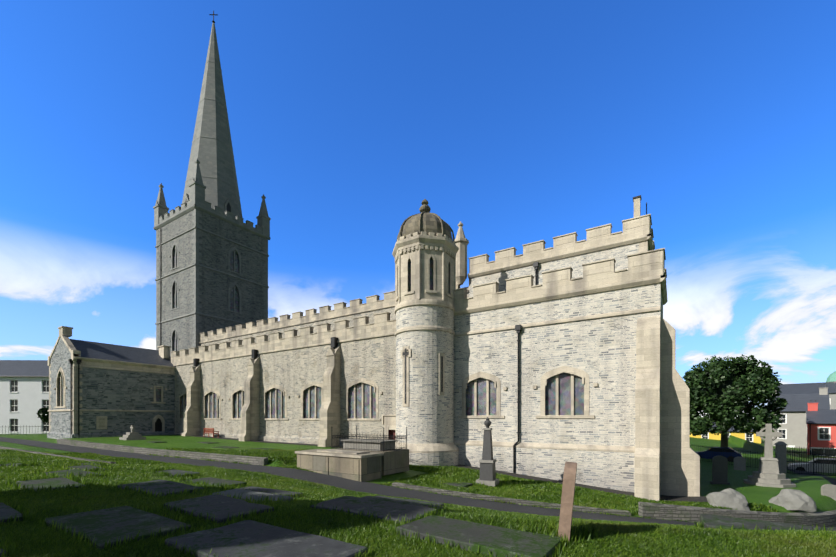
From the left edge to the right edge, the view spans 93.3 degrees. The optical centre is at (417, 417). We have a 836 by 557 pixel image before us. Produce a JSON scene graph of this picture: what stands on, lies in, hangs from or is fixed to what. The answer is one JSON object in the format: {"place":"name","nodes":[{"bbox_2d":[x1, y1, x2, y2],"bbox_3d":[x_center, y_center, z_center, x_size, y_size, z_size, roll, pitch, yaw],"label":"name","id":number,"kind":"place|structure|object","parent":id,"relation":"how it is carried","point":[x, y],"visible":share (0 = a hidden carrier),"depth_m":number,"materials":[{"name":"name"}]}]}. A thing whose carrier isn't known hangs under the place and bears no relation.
{"place":"outdoors","nodes":[
{"label":"outdoors","id":0,"kind":"place"},
{"bbox_2d":[156,210,267,356],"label":"cathedral tower walls","id":1,"kind":"structure","parent":0,"point":[214,251],"depth_m":53.54,"materials":[{"name":"grey stone"}]},
{"bbox_2d":[160,11,217,345],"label":"cathedral tower ironwork","id":2,"kind":"object","parent":1,"relation":"attached to","point":[213,14],"visible":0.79,"depth_m":55.43,"materials":[{"name":"black metal"}]},
{"bbox_2d":[173,248,238,350],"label":"tower windows","id":3,"kind":"structure","parent":1,"relation":"in","point":[236,289],"depth_m":54.96,"materials":[{"name":"black glass"}]},
{"bbox_2d":[0,434,835,556],"bbox_3d":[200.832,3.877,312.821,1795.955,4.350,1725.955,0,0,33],"label":"lawn","id":4,"kind":"structure","parent":0,"point":[810,486],"depth_m":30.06,"materials":[{"name":"green plant"}]},
{"bbox_2d":[0,503,22,522],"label":"grave ledger","id":5,"kind":"object","parent":4,"relation":"on","point":[7,512],"visible":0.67,"depth_m":6.56,"materials":[{"name":"stone"}]},
{"bbox_2d":[0,360,48,433],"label":"building","id":6,"kind":"structure","parent":4,"relation":"on","point":[24,391],"depth_m":50.95,"materials":[{"name":"paint"}]},
{"bbox_2d":[2,425,48,435],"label":"railings","id":7,"kind":"object","parent":4,"relation":"on","point":[46,426],"visible":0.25,"depth_m":47.33,"materials":[{"name":"black metal"}]},
{"bbox_2d":[36,407,48,422],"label":"tree","id":8,"kind":"object","parent":4,"relation":"on","point":[42,416],"visible":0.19,"depth_m":47.38,"materials":[{"name":"green plant"}]},
{"bbox_2d":[12,477,86,490],"bbox_3d":[-8.997,1.778,9.624,2.028,0.350,1.046,0,0,33],"label":"grave ledger","id":9,"kind":"object","parent":4,"relation":"on","point":[54,483],"visible":0.38,"depth_m":9.67,"materials":[{"name":"stone"}]},
{"bbox_2d":[0,446,115,463],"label":"kerb","id":10,"kind":"structure","parent":4,"relation":"on","point":[15,449],"depth_m":24.61,"materials":[{"name":"stone"}]},
{"bbox_2d":[41,469,100,476],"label":"grave ledger","id":11,"kind":"object","parent":4,"relation":"on","point":[64,472],"visible":0.29,"depth_m":11.85,"materials":[{"name":"stone"}]},
{"bbox_2d":[64,465,104,470],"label":"grave ledger","id":12,"kind":"object","parent":4,"relation":"on","point":[82,467],"visible":0.19,"depth_m":14.10,"materials":[{"name":"stone"}]},
{"bbox_2d":[47,337,174,438],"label":"cathedral chapter house walls","id":13,"kind":"structure","parent":4,"relation":"on","point":[109,389],"depth_m":40.86,"materials":[{"name":"grey stone"}]},
{"bbox_2d":[68,359,81,437],"bbox_3d":[-33.072,-1.647,38.051,1.089,7.900,0.410,0,0,-12],"label":"drainpipe","id":14,"kind":"object","parent":13,"relation":"attached to","point":[78,361],"visible":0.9,"depth_m":38.00,"materials":[{"name":"black metal"}]},
{"bbox_2d":[99,418,104,426],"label":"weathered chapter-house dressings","id":15,"kind":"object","parent":13,"relation":"attached to","point":[101,422],"visible":1,"depth_m":39.72,"materials":[{"name":"beige stone"}]},
{"bbox_2d":[59,378,160,405],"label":"window","id":16,"kind":"structure","parent":13,"relation":"in","point":[158,395],"depth_m":44.11,"materials":[{"name":"black glass"}]},
{"bbox_2d":[48,326,175,433],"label":"cathedral chapter house dressings","id":17,"kind":"structure","parent":13,"relation":"attached to","point":[65,332],"depth_m":40.21,"materials":[{"name":"stone"}]},
{"bbox_2d":[70,339,174,366],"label":"roof","id":18,"kind":"structure","parent":17,"relation":"attached to","point":[95,350],"depth_m":42.39,"materials":[{"name":"stone"}]},
{"bbox_2d":[155,418,161,430],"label":"arched door","id":19,"kind":"structure","parent":13,"relation":"in","point":[158,424],"depth_m":44.37,"materials":[{"name":"black wood"}]},
{"bbox_2d":[44,506,190,549],"bbox_3d":[-4.642,1.772,6.052,2.315,0.362,1.160,0,0,33],"label":"grave ledger","id":20,"kind":"object","parent":4,"relation":"on","point":[111,525],"visible":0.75,"depth_m":5.91,"materials":[{"name":"stone"}]},
{"bbox_2d":[119,425,145,439],"bbox_3d":[-25.782,1.411,35.660,1.500,1.400,1.500,0,0,33],"label":"memorial stepped cross","id":21,"kind":"object","parent":4,"relation":"on","point":[132,435],"visible":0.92,"depth_m":35.37,"materials":[{"name":"grey stone"}]},
{"bbox_2d":[149,441,166,442],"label":"grave slab","id":22,"kind":"structure","parent":4,"relation":"on","point":[157,442],"depth_m":32.96,"materials":[{"name":"stone"}]},
{"bbox_2d":[117,480,203,496],"bbox_3d":[-6.027,1.790,9.233,2.020,0.384,1.039,0,0,33],"label":"grave ledger","id":23,"kind":"object","parent":4,"relation":"on","point":[163,486],"visible":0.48,"depth_m":9.16,"materials":[{"name":"stone"}]},
{"bbox_2d":[57,439,267,465],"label":"kerb","id":24,"kind":"structure","parent":4,"relation":"on","point":[252,460],"depth_m":25.88,"materials":[{"name":"stone"}]},
{"bbox_2d":[156,469,199,476],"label":"grave ledger","id":25,"kind":"object","parent":4,"relation":"on","point":[174,472],"visible":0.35,"depth_m":14.26,"materials":[{"name":"stone"}]},
{"bbox_2d":[196,442,217,443],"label":"grave slab","id":26,"kind":"structure","parent":4,"relation":"on","point":[207,442],"depth_m":33.25,"materials":[{"name":"stone"}]},
{"bbox_2d":[204,428,218,437],"bbox_3d":[-20.938,1.569,39.959,1.800,0.950,0.560,0,0,33],"label":"wooden bench","id":27,"kind":"object","parent":4,"relation":"on","point":[211,431],"visible":1,"depth_m":39.67,"materials":[{"name":"brown wood"}]},
{"bbox_2d":[153,23,270,355],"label":"church spire","id":28,"kind":"structure","parent":4,"relation":"on","point":[211,185],"depth_m":55.63,"materials":[{"name":"grey stone"}]},
{"bbox_2d":[185,199,230,211],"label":"spire opening","id":29,"kind":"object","parent":28,"relation":"in","point":[228,207],"depth_m":55.77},
{"bbox_2d":[183,477,246,485],"bbox_3d":[-6.243,2.140,12.001,2.020,0.368,1.042,0,0,33],"label":"grave ledger","id":30,"kind":"object","parent":4,"relation":"on","point":[212,480],"visible":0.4,"depth_m":12.04,"materials":[{"name":"stone"}]},
{"bbox_2d":[164,494,273,523],"bbox_3d":[-3.596,1.761,7.102,2.003,0.383,1.016,0,0,36],"label":"grave ledger","id":31,"kind":"object","parent":4,"relation":"on","point":[220,506],"visible":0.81,"depth_m":6.98,"materials":[{"name":"stone"}]},
{"bbox_2d":[212,446,239,448],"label":"grave slab","id":32,"kind":"structure","parent":4,"relation":"on","point":[227,447],"depth_m":28.69,"materials":[{"name":"stone"}]},
{"bbox_2d":[205,489,292,500],"bbox_3d":[-3.779,1.890,8.657,2.009,0.329,0.961,0,0,31],"label":"grave ledger","id":33,"kind":"object","parent":4,"relation":"on","point":[249,493],"visible":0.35,"depth_m":8.83,"materials":[{"name":"stone"}]},
{"bbox_2d":[165,520,367,556],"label":"grave ledger","id":34,"kind":"object","parent":4,"relation":"on","point":[248,538],"visible":0.94,"depth_m":5.01,"materials":[{"name":"stone"}]},
{"bbox_2d":[237,486,302,496],"bbox_3d":[-4.119,2.117,10.327,2.129,0.328,1.093,0,0,33],"label":"grave ledger","id":35,"kind":"object","parent":4,"relation":"on","point":[268,490],"visible":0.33,"depth_m":10.42,"materials":[{"name":"stone"}]},
{"bbox_2d":[174,287,468,445],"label":"cathedral nave walls","id":36,"kind":"structure","parent":4,"relation":"on","point":[293,372],"depth_m":34.22,"materials":[{"name":"grey stone"}]},
{"bbox_2d":[193,337,337,366],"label":"rainwater hoppers","id":37,"kind":"object","parent":36,"relation":"attached to","point":[334,343],"visible":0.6,"depth_m":36.60,"materials":[{"name":"black metal"}]},
{"bbox_2d":[182,382,375,417],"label":"arched windows","id":38,"kind":"structure","parent":36,"relation":"in","point":[351,401],"depth_m":33.27,"materials":[{"name":"grey glass"}]},
{"bbox_2d":[171,282,468,446],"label":"weathered nave dressings","id":39,"kind":"object","parent":36,"relation":"attached to","point":[383,324],"visible":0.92,"depth_m":35.98,"materials":[{"name":"stone"}]},
{"bbox_2d":[382,415,395,439],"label":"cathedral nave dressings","id":40,"kind":"structure","parent":36,"relation":"attached to","point":[389,422],"depth_m":28.49,"materials":[{"name":"stone"}]},
{"bbox_2d":[389,430,394,438],"bbox_3d":[-1.702,1.367,28.629,1.090,2.470,0.001,0,0,33],"label":"door","id":41,"kind":"structure","parent":36,"relation":"in","point":[391,432],"depth_m":28.78,"materials":[{"name":"red wood"}]},
{"bbox_2d":[295,449,383,481],"bbox_3d":[-4.039,2.433,19.942,4.560,1.501,1.660,0,0,33],"label":"box tomb","id":42,"kind":"object","parent":4,"relation":"on","point":[361,466],"visible":0.79,"depth_m":18.99,"materials":[{"name":"stone"}]},
{"bbox_2d":[331,426,408,475],"bbox_3d":[-2.666,1.689,21.493,3.800,2.392,2.200,0,0,33],"label":"railed grave","id":43,"kind":"object","parent":4,"relation":"on","point":[394,460],"visible":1,"depth_m":20.67,"materials":[{"name":"stone"}]},
{"bbox_2d":[310,496,437,522],"bbox_3d":[-0.822,1.794,7.143,2.219,0.362,1.041,0,0,33],"label":"grave ledger","id":44,"kind":"object","parent":4,"relation":"on","point":[381,509],"visible":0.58,"depth_m":7.08,"materials":[{"name":"stone"}]},
{"bbox_2d":[361,496,442,508],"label":"stone kerb","id":45,"kind":"structure","parent":4,"relation":"on","point":[395,501],"depth_m":8.74,"materials":[{"name":"stone"}]},
{"bbox_2d":[375,496,443,505],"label":"stone kerb","id":46,"kind":"structure","parent":4,"relation":"on","point":[426,502],"depth_m":9.84,"materials":[{"name":"stone"}]},
{"bbox_2d":[392,231,458,452],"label":"cathedral turret dressings","id":47,"kind":"structure","parent":4,"relation":"on","point":[418,250],"depth_m":24.25,"materials":[{"name":"beige stone"}]},
{"bbox_2d":[408,258,433,291],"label":"lancet windows","id":48,"kind":"structure","parent":47,"relation":"in","point":[431,275],"depth_m":24.38,"materials":[{"name":"black glass"}]},
{"bbox_2d":[396,199,454,241],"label":"dome","id":49,"kind":"structure","parent":47,"relation":"on","point":[425,220],"depth_m":24.47,"materials":[{"name":"grey stone"}]},
{"bbox_2d":[443,482,472,486],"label":"grave slab","id":50,"kind":"structure","parent":4,"relation":"on","point":[462,484],"depth_m":18.67,"materials":[{"name":"stone"}]},
{"bbox_2d":[396,515,562,556],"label":"grave ledger","id":51,"kind":"object","parent":4,"relation":"on","point":[498,540],"visible":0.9,"depth_m":5.22,"materials":[{"name":"stone"}]},
{"bbox_2d":[476,417,498,486],"bbox_3d":[3.466,1.676,19.632,0.950,3.400,0.950,0,0,25],"label":"memorial obelisk","id":52,"kind":"object","parent":4,"relation":"on","point":[487,461],"visible":1,"depth_m":19.41,"materials":[{"name":"grey stone"}]},
{"bbox_2d":[392,482,630,515],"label":"kerb","id":53,"kind":"structure","parent":4,"relation":"on","point":[515,501],"depth_m":16.04,"materials":[{"name":"stone"}]},
{"bbox_2d":[558,461,576,540],"bbox_3d":[2.102,1.274,5.565,0.261,1.302,0.657,0,0,23],"label":"gravestone","id":54,"kind":"object","parent":4,"relation":"on","point":[567,496],"visible":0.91,"depth_m":5.28,"materials":[{"name":"stone"}]},
{"bbox_2d":[454,197,699,500],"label":"cathedral chancel dressings","id":55,"kind":"structure","parent":4,"relation":"on","point":[680,466],"depth_m":20.82,"materials":[{"name":"beige stone"}]},
{"bbox_2d":[710,456,729,484],"bbox_3d":[16.581,2.985,21.687,0.812,1.750,0.324,0,0,23],"label":"gravestone","id":56,"kind":"object","parent":4,"relation":"on","point":[719,469],"visible":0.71,"depth_m":21.60,"materials":[{"name":"stone"}]},
{"bbox_2d":[690,422,761,442],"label":"yellow house","id":57,"kind":"structure","parent":4,"relation":"on","point":[754,438],"depth_m":78.65,"materials":[{"name":"paint"}]},
{"bbox_2d":[706,488,749,510],"bbox_3d":[12.776,3.375,16.298,1.416,0.902,0.842,0,0,33],"label":"boulder","id":58,"kind":"object","parent":4,"relation":"on","point":[733,499],"visible":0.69,"depth_m":16.04,"materials":[{"name":"grey stone"}]},
{"bbox_2d":[682,354,787,446],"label":"lime tree","id":59,"kind":"object","parent":4,"relation":"on","point":[722,393],"visible":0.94,"depth_m":48.50,"materials":[{"name":"green plant"}]},
{"bbox_2d":[638,502,835,527],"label":"low stone wall","id":60,"kind":"structure","parent":4,"relation":"on","point":[692,513],"depth_m":15.13,"materials":[{"name":"stone"}]},
{"bbox_2d":[734,457,745,470],"bbox_3d":[24.277,3.624,29.798,0.700,1.300,0.150,0,0,28],"label":"headstone","id":61,"kind":"object","parent":4,"relation":"on","point":[739,463],"visible":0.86,"depth_m":29.71,"materials":[{"name":"grey stone"}]},
{"bbox_2d":[690,441,835,475],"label":"railings","id":62,"kind":"object","parent":4,"relation":"on","point":[780,454],"visible":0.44,"depth_m":32.99,"materials":[{"name":"black metal"}]},
{"bbox_2d":[700,514,835,530],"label":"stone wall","id":63,"kind":"structure","parent":4,"relation":"on","point":[715,521],"depth_m":7.03,"materials":[{"name":"stone"}]},
{"bbox_2d":[743,424,795,487],"bbox_3d":[19.079,2.051,21.487,2.045,3.403,2.045,0,0,33],"label":"memorial celtic cross","id":64,"kind":"object","parent":4,"relation":"on","point":[767,474],"visible":0.98,"depth_m":21.27,"materials":[{"name":"grey stone"}]},
{"bbox_2d":[769,489,816,511],"bbox_3d":[15.525,3.401,16.401,1.418,0.859,0.951,0,0,33],"label":"boulder","id":65,"kind":"object","parent":4,"relation":"on","point":[792,499],"visible":0.85,"depth_m":16.11,"materials":[{"name":"grey stone"}]},
{"bbox_2d":[767,385,829,448],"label":"house","id":66,"kind":"structure","parent":4,"relation":"on","point":[792,429],"depth_m":68.07,"materials":[{"name":"paint"}]},
{"bbox_2d":[777,382,835,408],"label":"grey hall","id":67,"kind":"structure","parent":4,"relation":"on","point":[806,388],"depth_m":118.79,"materials":[{"name":"stone"}]},
{"bbox_2d":[826,371,835,381],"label":"green dome","id":68,"kind":"structure","parent":67,"relation":"on","point":[831,377],"depth_m":119.29,"materials":[{"name":"teal metal"}]},
{"bbox_2d":[806,400,835,456],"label":"pink house","id":69,"kind":"structure","parent":4,"relation":"on","point":[821,428],"depth_m":53.66,"materials":[{"name":"paint"}]},
{"bbox_2d":[821,484,835,500],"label":"boulder","id":70,"kind":"object","parent":4,"relation":"on","point":[828,490],"visible":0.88,"depth_m":18.36,"materials":[{"name":"grey stone"}]},
{"bbox_2d":[0,437,835,528],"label":"asphalt path","id":71,"kind":"structure","parent":0,"point":[343,483],"depth_m":17.45,"materials":[{"name":"grey asphalt"}]},
{"bbox_2d":[0,0,835,418],"label":"sky","id":72,"kind":"structure","parent":0,"point":[519,123],"materials":[{"name":"blue"}]},
{"bbox_2d":[396,305,458,465],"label":"cathedral turret walls","id":73,"kind":"structure","parent":0,"point":[426,416],"depth_m":24.16,"materials":[{"name":"grey stone"}]},
{"bbox_2d":[402,349,442,403],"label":"turret window","id":74,"kind":"structure","parent":73,"relation":"in","point":[405,353],"depth_m":24.27,"materials":[{"name":"black glass"}]},
{"bbox_2d":[454,242,662,494],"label":"cathedral chancel walls","id":75,"kind":"structure","parent":0,"point":[601,352],"depth_m":22.21,"materials":[{"name":"grey stone"}]},
{"bbox_2d":[466,372,583,414],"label":"arched windows","id":76,"kind":"structure","parent":75,"relation":"in","point":[564,394],"depth_m":22.44,"materials":[{"name":"grey glass"}]},
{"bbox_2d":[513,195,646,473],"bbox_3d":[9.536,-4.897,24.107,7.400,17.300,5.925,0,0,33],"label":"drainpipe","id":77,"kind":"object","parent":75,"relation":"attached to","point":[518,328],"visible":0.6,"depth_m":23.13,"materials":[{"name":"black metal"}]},
{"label":"street asphalt","id":78,"kind":"structure","parent":0,"visible":0},
{"bbox_2d":[696,447,741,461],"bbox_3d":[30.261,3.739,40.223,4.300,1.450,1.800,0,0,39],"label":"blue car","id":79,"kind":"object","parent":78,"relation":"on","point":[705,454],"visible":0.56,"depth_m":39.36,"materials":[{"name":"blue paint"}]},
{"bbox_2d":[787,458,835,472],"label":"silver car","id":80,"kind":"object","parent":78,"relation":"on","point":[789,465],"visible":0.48,"depth_m":34.89,"materials":[{"name":"grey paint"}]}
]}

